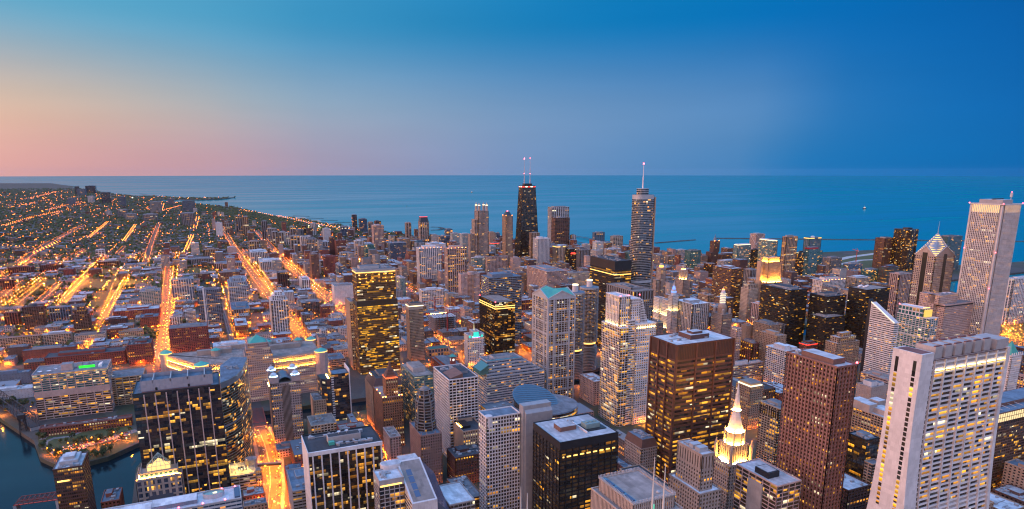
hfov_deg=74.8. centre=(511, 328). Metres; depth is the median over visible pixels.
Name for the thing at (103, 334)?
window glass
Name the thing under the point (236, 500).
window glass
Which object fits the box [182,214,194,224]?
window glass
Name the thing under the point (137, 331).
window glass
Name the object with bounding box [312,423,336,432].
window glass
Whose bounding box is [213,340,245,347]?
parking block
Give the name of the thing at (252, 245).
window glass
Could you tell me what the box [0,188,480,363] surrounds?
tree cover
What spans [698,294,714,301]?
window glass
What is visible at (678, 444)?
window glass
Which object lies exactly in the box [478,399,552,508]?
office tower
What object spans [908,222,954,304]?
skyscraper
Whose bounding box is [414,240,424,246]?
office tower
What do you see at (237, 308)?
brick building
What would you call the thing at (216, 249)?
window glass
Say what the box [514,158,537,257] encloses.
skyscraper
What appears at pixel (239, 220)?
window glass
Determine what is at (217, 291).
window glass
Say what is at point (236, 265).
window glass
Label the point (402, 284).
window glass
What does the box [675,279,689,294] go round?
window glass
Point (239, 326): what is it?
window glass
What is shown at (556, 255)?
window glass
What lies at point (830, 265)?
window glass
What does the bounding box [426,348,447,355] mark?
window glass
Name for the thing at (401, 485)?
window glass
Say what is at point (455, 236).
window glass
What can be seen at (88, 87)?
sky
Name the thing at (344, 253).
apartment tower
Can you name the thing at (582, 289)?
window glass
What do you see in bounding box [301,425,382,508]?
office tower
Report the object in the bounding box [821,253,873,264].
promenade
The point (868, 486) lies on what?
window glass
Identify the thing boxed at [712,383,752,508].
church tower
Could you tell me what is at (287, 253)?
window glass
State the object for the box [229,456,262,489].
parking garage
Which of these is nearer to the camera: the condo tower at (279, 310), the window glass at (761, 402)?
the window glass at (761, 402)
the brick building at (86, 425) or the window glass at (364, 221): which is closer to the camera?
the brick building at (86, 425)
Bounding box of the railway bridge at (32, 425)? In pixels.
[0,390,39,430]
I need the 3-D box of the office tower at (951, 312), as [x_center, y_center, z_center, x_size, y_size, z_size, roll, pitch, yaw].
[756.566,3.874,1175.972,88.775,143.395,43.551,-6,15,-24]
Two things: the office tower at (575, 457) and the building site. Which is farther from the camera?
the building site
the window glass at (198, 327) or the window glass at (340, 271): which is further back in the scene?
the window glass at (340, 271)
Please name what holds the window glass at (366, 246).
in the apartment tower at (367, 246)
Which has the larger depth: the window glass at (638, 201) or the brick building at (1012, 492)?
the window glass at (638, 201)
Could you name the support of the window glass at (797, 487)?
in the office block at (759, 483)
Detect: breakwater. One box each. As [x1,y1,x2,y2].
[655,239,695,242]
[716,238,1023,241]
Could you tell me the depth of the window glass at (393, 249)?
2554.63 m
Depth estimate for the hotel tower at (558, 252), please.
2384.45 m
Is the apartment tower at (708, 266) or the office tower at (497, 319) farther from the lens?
the apartment tower at (708, 266)
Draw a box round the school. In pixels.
[214,260,242,270]
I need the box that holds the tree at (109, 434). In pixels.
[106,431,113,439]
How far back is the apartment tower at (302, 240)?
2771.18 m
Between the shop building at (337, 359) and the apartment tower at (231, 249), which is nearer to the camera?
the shop building at (337, 359)
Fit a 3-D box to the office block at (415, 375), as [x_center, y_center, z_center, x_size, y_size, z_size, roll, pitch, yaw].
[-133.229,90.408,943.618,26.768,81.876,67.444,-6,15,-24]
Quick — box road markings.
[258,430,276,504]
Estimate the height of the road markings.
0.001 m
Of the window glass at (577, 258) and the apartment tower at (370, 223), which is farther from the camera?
the apartment tower at (370, 223)
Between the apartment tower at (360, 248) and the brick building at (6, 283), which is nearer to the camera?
the brick building at (6, 283)
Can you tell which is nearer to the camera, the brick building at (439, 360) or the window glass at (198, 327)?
the brick building at (439, 360)
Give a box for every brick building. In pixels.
[0,278,15,288]
[0,334,41,348]
[3,311,22,324]
[7,265,34,275]
[39,263,63,271]
[39,414,132,437]
[41,330,73,344]
[44,346,128,364]
[63,267,75,275]
[74,331,107,344]
[98,260,119,267]
[104,316,127,324]
[107,325,128,338]
[113,305,160,319]
[118,327,143,338]
[127,338,154,365]
[139,313,160,327]
[168,322,209,352]
[189,257,213,264]
[198,272,210,280]
[218,269,239,284]
[230,301,250,320]
[234,317,248,337]
[242,486,264,500]
[269,252,279,257]
[284,249,294,259]
[284,462,301,489]
[320,303,330,317]
[337,421,365,429]
[430,354,459,366]
[447,443,478,482]
[447,475,478,508]
[467,319,479,331]
[522,297,531,309]
[556,283,571,289]
[616,456,631,473]
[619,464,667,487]
[697,292,714,302]
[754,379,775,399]
[763,382,784,400]
[840,473,870,508]
[989,500,993,508]
[990,492,1023,508]
[992,484,1023,504]
[1000,458,1023,488]
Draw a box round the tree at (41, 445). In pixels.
[38,442,45,449]
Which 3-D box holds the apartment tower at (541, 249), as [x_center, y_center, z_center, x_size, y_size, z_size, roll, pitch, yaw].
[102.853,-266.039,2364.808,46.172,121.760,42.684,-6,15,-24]
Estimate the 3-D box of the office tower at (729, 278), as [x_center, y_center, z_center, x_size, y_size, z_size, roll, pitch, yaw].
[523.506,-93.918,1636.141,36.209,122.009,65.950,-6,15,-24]
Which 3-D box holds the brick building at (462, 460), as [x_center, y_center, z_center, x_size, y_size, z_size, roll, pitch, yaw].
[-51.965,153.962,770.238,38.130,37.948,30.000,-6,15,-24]
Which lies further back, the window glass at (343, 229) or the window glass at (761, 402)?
the window glass at (343, 229)
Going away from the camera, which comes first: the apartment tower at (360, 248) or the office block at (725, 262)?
the office block at (725, 262)
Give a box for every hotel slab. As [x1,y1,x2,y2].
[489,231,495,244]
[527,264,567,292]
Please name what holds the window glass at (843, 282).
in the hotel block at (832, 281)
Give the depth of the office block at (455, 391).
811.66 m
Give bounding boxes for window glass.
[0,280,14,288]
[0,336,41,347]
[4,313,20,324]
[8,267,32,275]
[22,307,44,329]
[36,387,114,419]
[40,265,61,271]
[40,418,131,435]
[41,334,70,344]
[45,352,125,364]
[47,307,70,322]
[53,467,88,508]
[73,307,90,332]
[74,334,104,344]
[85,186,96,192]
[98,261,118,267]
[101,192,111,203]
[102,501,118,508]
[107,328,126,338]
[111,376,140,404]
[114,309,158,318]
[119,331,141,337]
[125,214,135,219]
[128,344,152,364]
[133,385,229,493]
[137,470,182,501]
[140,291,160,304]
[140,317,158,327]
[143,215,156,220]
[149,202,161,212]
[169,327,209,352]
[170,317,181,323]
[170,343,317,400]
[171,279,194,300]
[182,201,194,211]
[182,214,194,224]
[185,311,195,322]
[190,259,211,263]
[192,500,241,508]
[197,290,223,324]
[204,249,218,257]
[215,263,241,270]
[219,272,239,284]
[221,363,254,472]
[229,278,248,302]
[231,471,261,488]
[232,309,250,320]
[236,216,242,232]
[236,326,248,336]
[243,217,248,235]
[250,242,258,249]
[253,252,267,263]
[261,261,281,272]
[262,221,267,239]
[268,229,275,241]
[271,292,289,331]
[271,382,303,443]
[273,232,277,243]
[278,273,289,287]
[285,250,292,257]
[291,236,299,250]
[293,491,306,508]
[299,302,320,315]
[302,280,310,287]
[307,239,316,250]
[309,446,382,508]
[311,255,319,278]
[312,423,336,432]
[314,400,325,414]
[324,256,337,275]
[328,359,344,366]
[328,373,350,420]
[335,264,343,275]
[340,227,347,235]
[350,302,355,368]
[351,215,356,228]
[352,271,399,374]
[356,241,363,254]
[358,219,367,231]
[358,246,363,259]
[364,245,374,256]
[371,225,384,250]
[374,484,474,508]
[383,378,403,445]
[388,243,405,259]
[391,437,400,457]
[396,277,405,296]
[401,365,433,421]
[405,223,410,237]
[406,309,424,360]
[410,431,441,482]
[416,248,441,281]
[418,222,428,242]
[419,289,443,308]
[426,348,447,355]
[434,373,477,452]
[439,236,449,246]
[444,248,465,292]
[445,229,452,235]
[447,455,478,482]
[450,233,459,241]
[458,274,479,301]
[460,234,467,258]
[464,334,483,365]
[464,431,478,444]
[468,211,488,256]
[471,257,484,271]
[475,358,543,409]
[479,413,519,508]
[480,297,514,353]
[481,276,520,345]
[481,406,577,418]
[486,257,507,273]
[502,216,508,255]
[510,258,520,270]
[515,187,537,256]
[524,300,531,309]
[527,266,566,292]
[530,233,538,258]
[533,239,549,264]
[533,295,573,397]
[533,431,616,508]
[548,207,568,230]
[551,218,569,244]
[555,247,564,262]
[565,249,575,269]
[573,273,589,286]
[575,294,582,348]
[576,250,589,270]
[580,375,598,404]
[582,289,596,341]
[590,265,630,346]
[595,232,604,241]
[599,294,655,426]
[606,285,652,320]
[610,236,622,245]
[625,440,656,471]
[630,189,653,288]
[647,353,731,479]
[653,268,665,302]
[653,298,663,318]
[661,301,667,327]
[667,256,673,264]
[667,296,677,332]
[669,444,719,508]
[675,250,684,259]
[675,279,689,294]
[677,302,708,330]
[684,250,700,268]
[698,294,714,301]
[704,264,716,276]
[706,241,719,263]
[711,266,742,316]
[711,313,731,331]
[713,445,747,508]
[717,260,731,264]
[731,328,740,359]
[732,245,750,266]
[733,363,762,379]
[733,465,799,508]
[736,385,762,428]
[739,282,757,322]
[740,341,758,361]
[743,269,756,282]
[750,250,757,268]
[750,303,758,323]
[752,322,780,341]
[756,402,780,464]
[757,240,777,260]
[758,285,807,346]
[758,332,785,371]
[760,258,780,288]
[763,346,785,384]
[763,388,774,399]
[777,354,855,508]
[781,237,796,276]
[795,252,803,275]
[802,249,817,275]
[803,238,818,251]
[805,294,845,339]
[806,315,844,350]
[811,279,845,292]
[816,251,822,267]
[822,258,841,273]
[825,333,858,370]
[840,486,869,508]
[843,264,861,269]
[844,288,889,347]
[845,277,869,287]
[845,434,878,479]
[847,408,882,453]
[860,373,888,396]
[861,269,877,281]
[863,462,874,494]
[864,319,897,372]
[874,238,892,267]
[877,267,898,282]
[887,273,911,317]
[890,229,918,270]
[896,305,937,347]
[909,255,953,304]
[919,293,972,339]
[919,358,1002,508]
[943,236,962,269]
[958,212,998,334]
[990,417,1023,491]
[1002,279,1023,324]
[1002,464,1023,487]
[1004,355,1021,390]
[1016,376,1023,388]
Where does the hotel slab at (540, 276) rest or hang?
on the ground at (356, 385)
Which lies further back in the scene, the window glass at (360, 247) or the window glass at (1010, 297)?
the window glass at (360, 247)
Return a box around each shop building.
[243,497,267,508]
[328,352,345,367]
[330,312,342,317]
[333,344,347,356]
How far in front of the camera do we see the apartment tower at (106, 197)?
7190.36 m
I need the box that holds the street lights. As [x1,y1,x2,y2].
[1,191,1021,351]
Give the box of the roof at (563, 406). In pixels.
[481,384,577,418]
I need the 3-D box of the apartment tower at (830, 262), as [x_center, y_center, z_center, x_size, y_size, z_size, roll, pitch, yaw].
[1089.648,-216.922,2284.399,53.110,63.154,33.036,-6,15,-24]
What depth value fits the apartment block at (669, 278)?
1899.16 m
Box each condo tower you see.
[171,277,194,300]
[196,287,223,325]
[227,275,249,302]
[268,290,289,331]
[317,363,351,423]
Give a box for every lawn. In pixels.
[0,262,1023,459]
[841,252,877,268]
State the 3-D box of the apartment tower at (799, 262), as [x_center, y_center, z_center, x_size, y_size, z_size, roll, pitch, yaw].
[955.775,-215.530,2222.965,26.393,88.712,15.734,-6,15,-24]
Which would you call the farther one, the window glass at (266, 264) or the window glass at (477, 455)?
the window glass at (266, 264)
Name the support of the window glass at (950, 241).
in the apartment tower at (953, 242)
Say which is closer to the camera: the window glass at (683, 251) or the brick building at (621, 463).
the brick building at (621, 463)
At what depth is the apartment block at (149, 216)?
4722.94 m
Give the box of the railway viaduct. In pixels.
[209,281,233,340]
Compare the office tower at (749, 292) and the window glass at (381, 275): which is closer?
the window glass at (381, 275)
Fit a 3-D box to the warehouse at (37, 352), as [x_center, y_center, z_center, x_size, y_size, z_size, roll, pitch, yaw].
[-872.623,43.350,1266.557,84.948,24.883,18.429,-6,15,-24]
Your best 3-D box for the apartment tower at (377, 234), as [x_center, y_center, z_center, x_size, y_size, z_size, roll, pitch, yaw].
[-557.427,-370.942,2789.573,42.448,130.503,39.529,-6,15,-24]
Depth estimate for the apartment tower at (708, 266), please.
2110.86 m
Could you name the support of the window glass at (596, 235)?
in the apartment tower at (599, 235)
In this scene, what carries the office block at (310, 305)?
on the ground at (356, 385)
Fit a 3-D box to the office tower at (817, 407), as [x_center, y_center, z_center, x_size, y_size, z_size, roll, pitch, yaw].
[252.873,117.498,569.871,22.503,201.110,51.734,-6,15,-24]
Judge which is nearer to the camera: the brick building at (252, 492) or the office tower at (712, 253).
the brick building at (252, 492)
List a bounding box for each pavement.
[253,441,260,462]
[268,427,285,508]
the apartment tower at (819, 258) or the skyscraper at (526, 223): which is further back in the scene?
the skyscraper at (526, 223)
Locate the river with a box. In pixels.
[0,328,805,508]
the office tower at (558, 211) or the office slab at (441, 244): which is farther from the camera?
the office tower at (558, 211)
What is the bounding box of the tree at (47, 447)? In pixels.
[44,444,54,449]
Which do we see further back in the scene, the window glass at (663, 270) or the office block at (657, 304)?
the window glass at (663, 270)
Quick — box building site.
[428,313,456,332]
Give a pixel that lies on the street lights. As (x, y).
(164, 275)
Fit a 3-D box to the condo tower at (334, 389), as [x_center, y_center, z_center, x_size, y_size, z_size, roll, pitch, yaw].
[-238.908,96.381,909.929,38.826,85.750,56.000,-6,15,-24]
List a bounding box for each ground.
[0,183,1023,466]
[132,318,1000,508]
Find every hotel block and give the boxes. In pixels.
[31,359,114,420]
[490,242,498,247]
[510,256,520,270]
[568,271,589,289]
[811,276,845,292]
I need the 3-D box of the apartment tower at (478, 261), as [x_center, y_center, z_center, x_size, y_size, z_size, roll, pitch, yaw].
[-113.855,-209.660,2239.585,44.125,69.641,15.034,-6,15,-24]
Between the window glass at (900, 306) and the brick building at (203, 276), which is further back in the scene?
the brick building at (203, 276)
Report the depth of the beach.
4684.89 m
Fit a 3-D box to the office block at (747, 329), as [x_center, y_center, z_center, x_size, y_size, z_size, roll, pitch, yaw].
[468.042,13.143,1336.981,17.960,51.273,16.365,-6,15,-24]
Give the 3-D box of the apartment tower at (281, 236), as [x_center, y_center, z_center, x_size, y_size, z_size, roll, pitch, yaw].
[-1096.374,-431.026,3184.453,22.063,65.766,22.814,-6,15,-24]
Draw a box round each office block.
[100,487,124,508]
[104,485,242,508]
[111,367,145,405]
[135,452,185,502]
[169,314,181,324]
[185,308,196,322]
[275,441,290,457]
[290,285,295,292]
[297,295,307,299]
[299,299,320,315]
[310,392,326,414]
[365,368,402,429]
[373,453,474,508]
[383,426,401,459]
[401,361,433,421]
[425,345,448,356]
[433,363,478,456]
[453,415,478,446]
[473,352,544,409]
[653,296,664,320]
[661,298,667,328]
[675,249,684,259]
[717,259,731,264]
[721,247,732,252]
[730,326,741,363]
[732,458,801,508]
[740,338,758,361]
[741,323,752,339]
[742,268,756,285]
[749,301,758,324]
[752,319,781,341]
[758,329,786,372]
[778,322,786,333]
[799,340,817,348]
[845,275,870,287]
[845,430,878,479]
[846,396,885,454]
[855,379,887,399]
[862,458,876,494]
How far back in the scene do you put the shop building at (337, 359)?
1214.09 m
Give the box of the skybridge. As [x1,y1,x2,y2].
[257,461,281,466]
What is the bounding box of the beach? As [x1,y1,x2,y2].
[285,217,349,228]
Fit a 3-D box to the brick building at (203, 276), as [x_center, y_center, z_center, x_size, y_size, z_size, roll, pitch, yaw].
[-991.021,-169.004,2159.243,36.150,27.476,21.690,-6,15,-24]
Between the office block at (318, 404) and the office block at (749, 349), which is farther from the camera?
the office block at (749, 349)
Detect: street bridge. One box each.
[13,491,58,508]
[252,407,266,427]
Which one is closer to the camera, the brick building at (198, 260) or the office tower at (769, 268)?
the office tower at (769, 268)
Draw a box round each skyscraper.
[468,202,488,262]
[502,211,512,266]
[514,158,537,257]
[630,163,655,288]
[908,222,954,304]
[957,193,1022,335]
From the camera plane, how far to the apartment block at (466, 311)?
1519.33 m
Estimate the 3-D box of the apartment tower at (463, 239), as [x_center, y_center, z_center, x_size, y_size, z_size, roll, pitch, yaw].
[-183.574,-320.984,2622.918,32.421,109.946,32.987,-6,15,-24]
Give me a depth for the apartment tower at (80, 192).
9530.66 m
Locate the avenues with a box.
[0,192,348,372]
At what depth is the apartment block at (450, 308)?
1560.90 m
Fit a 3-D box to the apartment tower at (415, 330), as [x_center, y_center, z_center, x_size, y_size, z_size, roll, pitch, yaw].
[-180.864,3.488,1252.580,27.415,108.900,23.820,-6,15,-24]
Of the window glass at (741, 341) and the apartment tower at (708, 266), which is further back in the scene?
the apartment tower at (708, 266)
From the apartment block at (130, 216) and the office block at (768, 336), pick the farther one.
the apartment block at (130, 216)
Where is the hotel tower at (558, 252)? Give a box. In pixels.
[552,244,565,262]
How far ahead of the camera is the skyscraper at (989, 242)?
1141.69 m
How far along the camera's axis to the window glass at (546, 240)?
2344.83 m
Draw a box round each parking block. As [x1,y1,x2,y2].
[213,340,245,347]
[331,282,353,304]
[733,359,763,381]
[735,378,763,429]
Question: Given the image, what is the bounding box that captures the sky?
[0,0,1023,175]
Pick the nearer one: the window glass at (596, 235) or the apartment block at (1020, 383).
the apartment block at (1020, 383)
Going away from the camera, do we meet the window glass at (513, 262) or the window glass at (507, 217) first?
the window glass at (513, 262)
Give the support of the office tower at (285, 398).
on the ground at (625, 429)
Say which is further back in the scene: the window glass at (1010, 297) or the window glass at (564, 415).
the window glass at (1010, 297)
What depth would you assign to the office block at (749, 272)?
1983.34 m
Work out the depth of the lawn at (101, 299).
1499.19 m
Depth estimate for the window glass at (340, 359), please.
1210.85 m
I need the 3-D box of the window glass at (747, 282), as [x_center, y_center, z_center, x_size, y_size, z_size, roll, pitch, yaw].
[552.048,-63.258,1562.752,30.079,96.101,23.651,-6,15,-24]
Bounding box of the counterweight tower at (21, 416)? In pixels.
[17,413,27,435]
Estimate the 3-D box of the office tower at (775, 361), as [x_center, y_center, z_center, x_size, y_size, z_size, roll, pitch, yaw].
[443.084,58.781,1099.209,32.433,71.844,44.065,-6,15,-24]
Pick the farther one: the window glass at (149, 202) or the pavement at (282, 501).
the window glass at (149, 202)
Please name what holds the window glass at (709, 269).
in the apartment tower at (708, 266)
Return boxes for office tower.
[52,451,96,508]
[132,367,229,493]
[220,357,254,472]
[267,362,303,443]
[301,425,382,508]
[352,264,399,374]
[373,361,404,446]
[387,241,406,259]
[409,380,442,483]
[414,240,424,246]
[464,329,484,366]
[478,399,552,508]
[479,294,514,354]
[481,270,521,345]
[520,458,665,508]
[532,285,575,398]
[532,413,618,508]
[547,206,568,240]
[590,255,631,346]
[590,467,682,508]
[599,292,656,426]
[605,282,653,320]
[624,429,657,474]
[645,329,735,482]
[652,263,665,302]
[668,438,721,508]
[675,265,690,298]
[706,234,719,263]
[710,287,731,335]
[711,265,743,317]
[738,281,758,322]
[754,252,782,300]
[755,398,782,465]
[758,283,807,347]
[763,342,798,384]
[775,348,857,508]
[805,291,845,340]
[806,313,844,350]
[824,331,859,370]
[843,284,889,347]
[859,298,898,381]
[866,333,1010,508]
[918,291,973,339]
[990,387,1023,491]
[1003,341,1022,390]
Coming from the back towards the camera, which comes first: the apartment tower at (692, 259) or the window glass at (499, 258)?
the apartment tower at (692, 259)
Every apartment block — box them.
[46,305,72,322]
[67,198,75,204]
[72,306,92,333]
[95,249,105,256]
[125,213,136,219]
[139,287,162,306]
[143,213,157,220]
[204,248,218,258]
[286,467,306,508]
[307,413,336,433]
[419,287,443,308]
[444,306,460,322]
[445,292,457,306]
[460,306,472,321]
[579,372,599,405]
[665,255,680,264]
[666,276,673,281]
[860,369,889,397]
[861,268,877,281]
[877,264,899,282]
[1016,372,1023,388]
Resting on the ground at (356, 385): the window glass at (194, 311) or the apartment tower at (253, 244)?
the apartment tower at (253, 244)
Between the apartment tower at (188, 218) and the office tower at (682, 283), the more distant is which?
the apartment tower at (188, 218)
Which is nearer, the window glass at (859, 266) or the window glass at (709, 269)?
the window glass at (709, 269)
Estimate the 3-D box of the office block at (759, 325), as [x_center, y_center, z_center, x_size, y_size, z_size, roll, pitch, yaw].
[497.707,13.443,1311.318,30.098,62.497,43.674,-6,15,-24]
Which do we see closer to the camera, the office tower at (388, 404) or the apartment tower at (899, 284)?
the office tower at (388, 404)
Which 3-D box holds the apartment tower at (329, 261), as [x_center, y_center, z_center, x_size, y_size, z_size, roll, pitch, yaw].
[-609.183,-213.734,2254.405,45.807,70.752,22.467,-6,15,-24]
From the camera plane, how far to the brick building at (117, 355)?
1214.24 m
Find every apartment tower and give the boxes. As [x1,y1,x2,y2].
[21,303,47,330]
[76,189,86,195]
[85,185,96,192]
[87,196,94,202]
[101,192,111,203]
[117,209,127,217]
[118,196,125,205]
[149,201,161,212]
[167,198,174,204]
[181,212,195,226]
[182,200,194,211]
[212,218,215,229]
[215,222,222,236]
[224,223,230,233]
[227,246,236,252]
[235,215,242,232]
[242,216,248,235]
[249,240,258,249]
[261,220,267,239]
[267,228,276,241]
[272,231,278,243]
[277,271,289,287]
[278,231,283,243]
[285,232,289,244]
[289,235,300,250]
[290,226,294,234]
[295,229,303,235]
[299,276,310,287]
[300,235,309,250]
[301,225,305,234]
[305,237,317,252]
[309,252,319,278]
[311,222,316,235]
[322,228,330,240]
[322,240,328,247]
[323,255,337,276]
[329,236,334,254]
[334,239,345,254]
[335,262,343,275]
[336,246,346,254]
[339,251,348,258]
[340,225,347,235]
[345,297,355,369]
[351,214,357,230]
[354,239,363,256]
[357,245,363,260]
[358,218,367,231]
[364,243,374,256]
[368,221,373,235]
[371,224,384,250]
[396,275,405,296]
[397,237,409,249]
[405,222,411,237]
[405,301,424,360]
[416,245,441,281]
[418,217,428,242]
[432,279,437,286]
[439,235,449,246]
[444,228,452,235]
[444,245,466,292]
[450,232,459,242]
[458,271,479,301]
[460,233,467,259]
[471,256,484,271]
[485,254,508,273]
[529,232,539,258]
[533,236,549,264]
[551,217,569,244]
[565,247,575,269]
[571,284,584,378]
[576,248,589,270]
[580,279,598,370]
[584,255,589,265]
[592,231,604,241]
[610,235,622,247]
[684,249,700,268]
[704,262,716,277]
[732,243,750,267]
[749,233,764,248]
[750,248,757,268]
[757,238,777,260]
[780,235,797,277]
[795,251,803,276]
[802,246,817,275]
[803,236,821,251]
[816,250,822,271]
[822,256,841,273]
[843,262,862,269]
[872,236,892,267]
[887,271,911,317]
[890,227,918,270]
[896,303,937,347]
[940,235,962,269]
[1001,276,1023,324]
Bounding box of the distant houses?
[0,189,1023,466]
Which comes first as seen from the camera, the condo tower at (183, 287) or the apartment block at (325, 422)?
the apartment block at (325, 422)
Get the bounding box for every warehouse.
[0,369,31,383]
[0,384,34,399]
[7,344,30,359]
[22,344,77,361]
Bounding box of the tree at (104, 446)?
[100,443,108,450]
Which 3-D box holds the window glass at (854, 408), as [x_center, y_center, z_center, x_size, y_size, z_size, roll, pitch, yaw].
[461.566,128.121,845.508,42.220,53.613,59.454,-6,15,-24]
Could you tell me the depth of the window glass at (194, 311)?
1529.91 m
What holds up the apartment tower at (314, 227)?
on the ground at (356, 385)
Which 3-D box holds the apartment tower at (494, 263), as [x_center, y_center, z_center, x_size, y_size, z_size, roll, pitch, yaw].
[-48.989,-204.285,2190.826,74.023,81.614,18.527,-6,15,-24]
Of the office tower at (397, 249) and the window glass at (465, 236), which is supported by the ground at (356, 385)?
the office tower at (397, 249)
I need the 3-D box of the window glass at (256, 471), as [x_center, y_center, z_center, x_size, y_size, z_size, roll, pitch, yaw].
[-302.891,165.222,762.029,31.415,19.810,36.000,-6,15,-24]
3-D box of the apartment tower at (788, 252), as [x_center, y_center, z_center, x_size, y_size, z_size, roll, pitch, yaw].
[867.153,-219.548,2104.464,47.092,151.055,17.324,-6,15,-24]
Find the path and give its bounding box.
[40,429,136,454]
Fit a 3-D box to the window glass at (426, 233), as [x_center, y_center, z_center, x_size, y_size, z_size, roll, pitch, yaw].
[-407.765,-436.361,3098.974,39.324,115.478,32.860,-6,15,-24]
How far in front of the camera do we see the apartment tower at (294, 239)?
2885.58 m
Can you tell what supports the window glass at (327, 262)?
in the apartment tower at (329, 261)
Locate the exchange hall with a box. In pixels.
[159,334,327,401]
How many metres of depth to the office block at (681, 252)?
2665.07 m
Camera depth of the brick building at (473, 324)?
1326.21 m
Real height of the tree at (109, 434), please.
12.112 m
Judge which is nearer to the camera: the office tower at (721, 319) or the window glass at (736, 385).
the window glass at (736, 385)
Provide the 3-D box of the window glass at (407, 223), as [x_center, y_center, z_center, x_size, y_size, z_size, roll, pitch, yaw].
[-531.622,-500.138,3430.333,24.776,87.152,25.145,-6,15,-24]
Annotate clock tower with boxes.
[449,353,456,363]
[666,283,678,332]
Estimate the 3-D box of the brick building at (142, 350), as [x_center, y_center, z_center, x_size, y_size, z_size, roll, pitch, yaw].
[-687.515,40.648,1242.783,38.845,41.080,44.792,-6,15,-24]
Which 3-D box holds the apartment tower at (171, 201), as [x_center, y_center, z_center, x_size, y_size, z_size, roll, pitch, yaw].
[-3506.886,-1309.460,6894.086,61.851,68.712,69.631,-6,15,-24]
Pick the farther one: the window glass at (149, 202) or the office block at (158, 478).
the window glass at (149, 202)
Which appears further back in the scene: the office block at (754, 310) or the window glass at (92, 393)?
the office block at (754, 310)
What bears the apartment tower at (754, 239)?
on the ground at (356, 385)
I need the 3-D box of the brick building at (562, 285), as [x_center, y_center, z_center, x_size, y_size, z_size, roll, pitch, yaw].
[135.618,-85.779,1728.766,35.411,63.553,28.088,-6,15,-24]
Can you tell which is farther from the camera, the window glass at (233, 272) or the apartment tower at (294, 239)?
the apartment tower at (294, 239)
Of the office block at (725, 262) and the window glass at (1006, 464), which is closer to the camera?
the window glass at (1006, 464)
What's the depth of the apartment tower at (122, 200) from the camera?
6655.01 m
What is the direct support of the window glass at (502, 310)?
in the office tower at (497, 319)
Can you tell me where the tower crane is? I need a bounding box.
[442,310,460,330]
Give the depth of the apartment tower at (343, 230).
3590.36 m
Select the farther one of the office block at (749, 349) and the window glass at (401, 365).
the office block at (749, 349)
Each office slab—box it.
[425,242,445,250]
[677,298,709,331]
[718,252,732,259]
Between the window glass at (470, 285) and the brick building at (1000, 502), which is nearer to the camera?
the brick building at (1000, 502)
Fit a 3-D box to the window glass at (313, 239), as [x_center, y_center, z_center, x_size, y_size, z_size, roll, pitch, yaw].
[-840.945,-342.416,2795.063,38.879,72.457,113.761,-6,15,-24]
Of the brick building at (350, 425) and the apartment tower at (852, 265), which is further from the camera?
the apartment tower at (852, 265)
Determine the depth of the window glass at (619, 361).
924.10 m
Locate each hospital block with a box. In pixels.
[249,249,267,263]
[258,258,282,272]
[582,243,589,248]
[592,240,603,249]
[604,247,620,254]
[623,251,629,259]
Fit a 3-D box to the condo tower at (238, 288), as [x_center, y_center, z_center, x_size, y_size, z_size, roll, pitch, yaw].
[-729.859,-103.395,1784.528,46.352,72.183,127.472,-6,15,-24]
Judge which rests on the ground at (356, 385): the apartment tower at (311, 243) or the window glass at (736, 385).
the apartment tower at (311, 243)
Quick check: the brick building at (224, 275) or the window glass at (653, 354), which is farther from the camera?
the brick building at (224, 275)
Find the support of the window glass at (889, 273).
in the apartment tower at (899, 284)
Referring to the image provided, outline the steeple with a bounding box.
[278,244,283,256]
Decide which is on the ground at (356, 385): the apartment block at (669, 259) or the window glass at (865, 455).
the apartment block at (669, 259)
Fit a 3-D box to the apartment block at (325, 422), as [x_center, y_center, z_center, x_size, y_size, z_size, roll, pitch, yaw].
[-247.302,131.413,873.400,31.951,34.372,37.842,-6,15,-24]
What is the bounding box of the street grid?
[0,236,999,508]
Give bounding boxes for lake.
[0,175,1023,292]
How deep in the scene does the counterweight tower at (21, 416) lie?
912.72 m
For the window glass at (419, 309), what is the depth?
1244.12 m
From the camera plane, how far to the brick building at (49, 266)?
2335.81 m
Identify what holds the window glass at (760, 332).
in the office block at (768, 336)
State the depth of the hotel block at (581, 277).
1953.03 m
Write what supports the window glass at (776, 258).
in the office tower at (769, 268)
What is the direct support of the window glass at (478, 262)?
in the apartment tower at (478, 261)
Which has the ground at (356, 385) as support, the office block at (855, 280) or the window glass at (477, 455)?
the office block at (855, 280)
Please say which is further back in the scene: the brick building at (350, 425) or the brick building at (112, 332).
the brick building at (112, 332)
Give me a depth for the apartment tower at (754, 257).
2397.62 m
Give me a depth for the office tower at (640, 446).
753.53 m
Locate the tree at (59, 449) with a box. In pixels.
[53,446,62,453]
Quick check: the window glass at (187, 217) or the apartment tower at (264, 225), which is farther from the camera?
the window glass at (187, 217)
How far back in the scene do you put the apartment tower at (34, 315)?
1490.36 m
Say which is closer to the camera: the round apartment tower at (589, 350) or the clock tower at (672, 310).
the round apartment tower at (589, 350)
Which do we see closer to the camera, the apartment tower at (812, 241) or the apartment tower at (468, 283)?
the apartment tower at (468, 283)
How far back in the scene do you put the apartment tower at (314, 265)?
2184.99 m
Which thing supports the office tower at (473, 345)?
on the ground at (356, 385)
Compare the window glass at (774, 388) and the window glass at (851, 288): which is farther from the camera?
the window glass at (851, 288)
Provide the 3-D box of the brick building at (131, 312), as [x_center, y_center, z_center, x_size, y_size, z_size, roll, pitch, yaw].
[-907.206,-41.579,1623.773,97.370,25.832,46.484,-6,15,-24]
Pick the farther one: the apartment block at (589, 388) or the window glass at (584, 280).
the window glass at (584, 280)

